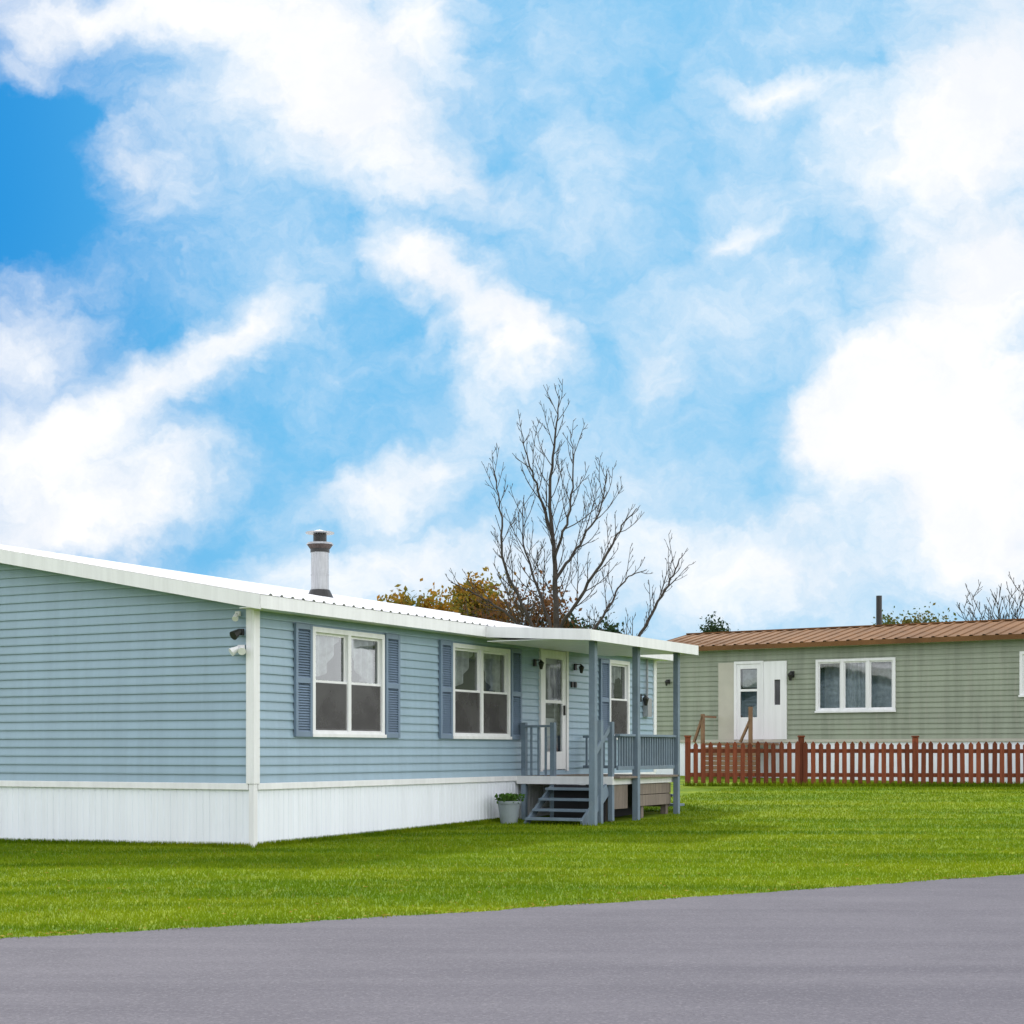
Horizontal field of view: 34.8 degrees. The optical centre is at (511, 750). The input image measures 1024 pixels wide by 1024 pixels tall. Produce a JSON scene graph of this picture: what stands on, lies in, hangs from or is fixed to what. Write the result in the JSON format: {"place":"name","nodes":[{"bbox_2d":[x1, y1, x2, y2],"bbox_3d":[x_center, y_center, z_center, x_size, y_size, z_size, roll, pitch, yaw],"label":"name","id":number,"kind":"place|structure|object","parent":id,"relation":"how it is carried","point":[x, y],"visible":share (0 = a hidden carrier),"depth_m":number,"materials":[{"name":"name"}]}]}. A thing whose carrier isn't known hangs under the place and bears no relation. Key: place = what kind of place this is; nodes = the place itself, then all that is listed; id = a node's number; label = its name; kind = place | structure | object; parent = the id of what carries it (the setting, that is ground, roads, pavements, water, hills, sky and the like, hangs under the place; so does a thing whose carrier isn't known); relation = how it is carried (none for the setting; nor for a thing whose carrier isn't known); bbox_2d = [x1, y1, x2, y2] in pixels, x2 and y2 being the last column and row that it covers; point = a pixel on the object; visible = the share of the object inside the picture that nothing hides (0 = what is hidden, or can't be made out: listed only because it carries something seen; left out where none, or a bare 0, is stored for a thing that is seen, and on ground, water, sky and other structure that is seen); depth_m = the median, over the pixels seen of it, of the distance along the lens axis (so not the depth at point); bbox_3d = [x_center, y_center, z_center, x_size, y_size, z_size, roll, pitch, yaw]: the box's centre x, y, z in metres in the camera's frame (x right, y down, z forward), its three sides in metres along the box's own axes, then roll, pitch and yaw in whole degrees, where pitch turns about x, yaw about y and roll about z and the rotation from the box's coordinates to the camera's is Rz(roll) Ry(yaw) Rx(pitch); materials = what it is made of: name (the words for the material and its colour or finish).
{"place":"outdoors","nodes":[
{"label":"outdoors","id":0,"kind":"place"},
{"bbox_2d":[0,563,245,782],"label":"siding gable wall","id":1,"kind":"structure","parent":0,"point":[102,681],"depth_m":21.33,"materials":[{"name":"blue plastic"}]},
{"bbox_2d":[230,629,243,639],"bbox_3d":[-3.427,-1.448,20.269,0.123,0.144,0.173,0,0,28],"label":"motion sensor light","id":2,"kind":"object","parent":1,"relation":"attached to","point":[235,634],"visible":1,"depth_m":20.23,"materials":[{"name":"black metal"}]},
{"bbox_2d":[229,611,245,655],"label":"flood lights","id":3,"kind":"object","parent":1,"relation":"attached to","point":[239,649],"visible":1,"depth_m":20.25},
{"bbox_2d":[0,874,1023,1023],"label":"road","id":4,"kind":"structure","parent":0,"point":[945,951],"depth_m":9.05,"materials":[{"name":"grey asphalt"}]},
{"bbox_2d":[0,776,1023,938],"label":"lawn","id":5,"kind":"structure","parent":0,"point":[687,790],"depth_m":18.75,"materials":[{"name":"green plant"}]},
{"bbox_2d":[0,781,585,845],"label":"skirting","id":6,"kind":"object","parent":5,"relation":"on","point":[153,815],"visible":0.35,"depth_m":21.64,"materials":[{"name":"white plastic"}]},
{"bbox_2d":[0,609,656,847],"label":"corner and skirt trim","id":7,"kind":"object","parent":5,"relation":"on","point":[253,785],"visible":0.58,"depth_m":20.49,"materials":[{"name":"white plastic"}]},
{"bbox_2d":[260,611,652,782],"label":"house wall","id":8,"kind":"structure","parent":7,"relation":"on","point":[418,749],"depth_m":23.59,"materials":[{"name":"blue plastic"}]},
{"bbox_2d":[0,549,672,660],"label":"fascia and soffit","id":9,"kind":"structure","parent":8,"relation":"attached to","point":[261,602],"depth_m":21.23,"materials":[{"name":"white metal"}]},
{"bbox_2d":[0,544,528,626],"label":"metal roof","id":10,"kind":"structure","parent":9,"relation":"attached to","point":[273,590],"depth_m":23.93,"materials":[{"name":"white metal"}]},
{"bbox_2d":[308,533,332,597],"bbox_3d":[-3.154,-3.013,26.812,0.500,1.095,0.500,0,0,28],"label":"chimney flashing","id":11,"kind":"object","parent":10,"relation":"on","point":[321,537],"visible":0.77,"depth_m":26.70,"materials":[{"name":"black metal"}]},
{"bbox_2d":[311,551,328,589],"bbox_3d":[-3.154,-2.913,26.812,0.300,0.775,0.300,0,0,28],"label":"chimney pipe","id":12,"kind":"object","parent":11,"relation":"on","point":[319,569],"visible":0.83,"depth_m":26.69,"materials":[{"name":"white metal"}]},
{"bbox_2d":[306,530,333,544],"bbox_3d":[-3.154,-3.507,26.812,0.470,0.245,0.470,0,0,28],"label":"chimney cap","id":13,"kind":"object","parent":11,"relation":"on","point":[320,531],"visible":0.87,"depth_m":26.67,"materials":[{"name":"silver metal"}]},
{"bbox_2d":[307,543,332,548],"bbox_3d":[-3.154,-3.352,26.812,0.420,0.064,0.420,0,0,28],"label":"chimney band","id":14,"kind":"object","parent":11,"relation":"attached to","point":[319,545],"visible":0.88,"depth_m":26.65,"materials":[{"name":"grey metal"}]},
{"bbox_2d":[294,623,609,740],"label":"shutters","id":15,"kind":"object","parent":8,"relation":"attached to","point":[303,680],"visible":0.97,"depth_m":23.20,"materials":[{"name":"blue plastic"}]},
{"bbox_2d":[313,626,629,770],"bbox_3d":[-0.282,-0.720,25.915,0.215,2.120,10.270,0,0,28],"label":"window and door frames","id":16,"kind":"structure","parent":8,"relation":"attached to","point":[548,656],"depth_m":25.54,"materials":[{"name":"white plastic"}]},
{"bbox_2d":[316,635,620,691],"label":"curtains","id":17,"kind":"object","parent":16,"relation":"attached to","point":[362,653],"visible":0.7,"depth_m":22.83,"materials":[{"name":"white fabric"}]},
{"bbox_2d":[316,638,623,737],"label":"window interiors","id":18,"kind":"object","parent":16,"relation":"in","point":[334,668],"depth_m":26.50,"materials":[{"name":"grey fabric"}]},
{"bbox_2d":[316,682,626,734],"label":"window screens","id":19,"kind":"object","parent":16,"relation":"attached to","point":[331,706],"depth_m":22.75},
{"bbox_2d":[533,659,648,714],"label":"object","id":20,"kind":"object","parent":8,"relation":"attached to","point":[581,667],"visible":0.98,"depth_m":28.27,"materials":[{"name":"black metal"}]},
{"bbox_2d":[643,659,651,716],"bbox_3d":[2.578,-1.200,31.059,0.100,1.100,0.200,0,0,28],"label":"electric meter","id":21,"kind":"object","parent":8,"relation":"attached to","point":[647,710],"visible":0.75,"depth_m":31.04,"materials":[{"name":"grey metal"}]},
{"bbox_2d":[377,578,468,615],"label":"autumn maple tree","id":22,"kind":"object","parent":5,"relation":"on","point":[404,600],"visible":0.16,"depth_m":49.61,"materials":[{"name":"orange plant"}]},
{"bbox_2d":[437,567,515,622],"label":"autumn maple tree","id":23,"kind":"object","parent":5,"relation":"on","point":[459,597],"visible":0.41,"depth_m":51.68,"materials":[{"name":"yellow plant"}]},
{"bbox_2d":[494,793,524,823],"bbox_3d":[-0.033,0.886,25.511,0.503,0.483,0.550,0,0,0],"label":"potted plant","id":24,"kind":"object","parent":5,"relation":"on","point":[508,805],"visible":1,"depth_m":25.38,"materials":[{"name":"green plant"}]},
{"bbox_2d":[452,567,585,628],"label":"brown oak tree","id":25,"kind":"object","parent":5,"relation":"on","point":[548,601],"visible":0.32,"depth_m":49.69,"materials":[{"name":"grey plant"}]},
{"bbox_2d":[433,598,612,630],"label":"bare shrub","id":26,"kind":"object","parent":5,"relation":"on","point":[525,621],"visible":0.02,"depth_m":47.79,"materials":[{"name":"brown plant"}]},
{"bbox_2d":[557,660,561,769],"bbox_3d":[-4.741,-0.300,28.300,8.000,3.000,12.600,0,0,28],"label":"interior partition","id":27,"kind":"object","parent":5,"relation":"on","point":[558,738],"visible":0.09,"depth_m":30.33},
{"bbox_2d":[445,378,695,636],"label":"bare tree","id":28,"kind":"object","parent":5,"relation":"on","point":[554,550],"visible":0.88,"depth_m":44.93,"materials":[{"name":"grey plant"}]},
{"bbox_2d":[523,604,625,634],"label":"evergreen shrub","id":29,"kind":"object","parent":5,"relation":"on","point":[610,628],"visible":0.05,"depth_m":50.58,"materials":[{"name":"green plant"}]},
{"bbox_2d":[554,784,631,821],"bbox_3d":[1.616,0.850,26.945,0.900,0.700,2.330,0,0,28],"label":"under deck board","id":30,"kind":"object","parent":5,"relation":"on","point":[577,804],"visible":0.36,"depth_m":26.01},
{"bbox_2d":[521,641,679,825],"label":"porch posts and rails","id":31,"kind":"object","parent":5,"relation":"on","point":[637,751],"visible":0.94,"depth_m":26.23,"materials":[{"name":"wood"}]},
{"bbox_2d":[486,626,697,655],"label":"porch roof","id":32,"kind":"structure","parent":31,"relation":"on","point":[575,640],"depth_m":25.16,"materials":[{"name":"white metal"}]},
{"bbox_2d":[517,776,672,784],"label":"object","id":33,"kind":"structure","parent":31,"relation":"attached to","point":[558,780],"depth_m":26.14,"materials":[{"name":"white wood"}]},
{"bbox_2d":[528,774,677,821],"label":"porch deck boards","id":34,"kind":"object","parent":31,"relation":"attached to","point":[656,794],"visible":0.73,"depth_m":26.91,"materials":[{"name":"brown wood"}]},
{"bbox_2d":[524,784,684,824],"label":"porch stairs","id":35,"kind":"structure","parent":5,"relation":"on","point":[544,798],"depth_m":25.45,"materials":[{"name":"wood"}]},
{"bbox_2d":[696,611,738,632],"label":"pine tree","id":36,"kind":"object","parent":5,"relation":"on","point":[711,627],"visible":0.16,"depth_m":62.74,"materials":[{"name":"green plant"}]},
{"bbox_2d":[693,707,778,772],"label":"wooden landing","id":37,"kind":"object","parent":5,"relation":"on","point":[748,727],"visible":0.55,"depth_m":40.10,"materials":[{"name":"beige wood"}]},
{"bbox_2d":[738,664,744,716],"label":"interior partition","id":38,"kind":"object","parent":5,"relation":"on","point":[742,704],"depth_m":42.44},
{"bbox_2d":[656,741,1023,782],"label":"skirting","id":39,"kind":"object","parent":5,"relation":"on","point":[682,759],"visible":0.27,"depth_m":39.24,"materials":[{"name":"white plastic"}]},
{"bbox_2d":[657,633,1023,739],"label":"house wall","id":40,"kind":"structure","parent":39,"relation":"on","point":[957,690],"depth_m":38.91,"materials":[{"name":"green plastic"}]},
{"bbox_2d":[665,671,793,685],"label":"wall lanterns","id":41,"kind":"object","parent":40,"relation":"attached to","point":[790,674],"depth_m":40.41,"materials":[{"name":"black metal"}]},
{"bbox_2d":[745,664,824,716],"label":"window interiors","id":42,"kind":"object","parent":40,"relation":"attached to","point":[750,698],"depth_m":40.72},
{"bbox_2d":[743,662,891,715],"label":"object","id":43,"kind":"object","parent":42,"relation":"attached to","point":[881,684],"visible":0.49,"depth_m":39.72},
{"bbox_2d":[667,618,1023,650],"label":"metal roof","id":44,"kind":"structure","parent":40,"relation":"on","point":[865,634],"depth_m":40.32,"materials":[{"name":"brown metal"}]},
{"bbox_2d":[876,595,881,624],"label":"vent pipe","id":45,"kind":"object","parent":44,"relation":"attached to","point":[879,610],"visible":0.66,"depth_m":42.21,"materials":[{"name":"black metal"}]},
{"bbox_2d":[680,663,1023,742],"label":"cream trim","id":46,"kind":"structure","parent":40,"relation":"attached to","point":[725,702],"depth_m":41.38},
{"bbox_2d":[698,639,1022,651],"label":"soffit","id":47,"kind":"structure","parent":40,"relation":"attached to","point":[862,645],"depth_m":39.08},
{"bbox_2d":[734,651,1023,739],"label":"window and door frames","id":48,"kind":"structure","parent":40,"relation":"attached to","point":[770,721],"depth_m":40.64,"materials":[{"name":"white plastic"}]},
{"bbox_2d":[684,735,1023,783],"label":"picket fence","id":49,"kind":"object","parent":5,"relation":"on","point":[801,750],"visible":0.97,"depth_m":36.01,"materials":[{"name":"red wood"}]},
{"bbox_2d":[871,602,956,624],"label":"round tree","id":50,"kind":"object","parent":5,"relation":"on","point":[904,621],"visible":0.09,"depth_m":69.71,"materials":[{"name":"green plant"}]},
{"bbox_2d":[957,572,1023,620],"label":"bare shrub","id":51,"kind":"object","parent":5,"relation":"on","point":[999,614],"visible":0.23,"depth_m":65.89,"materials":[{"name":"brown plant"}]},
{"bbox_2d":[0,0,1023,640],"label":"sky","id":52,"kind":"structure","parent":0,"point":[273,272],"materials":[{"name":"blue"}]}
]}

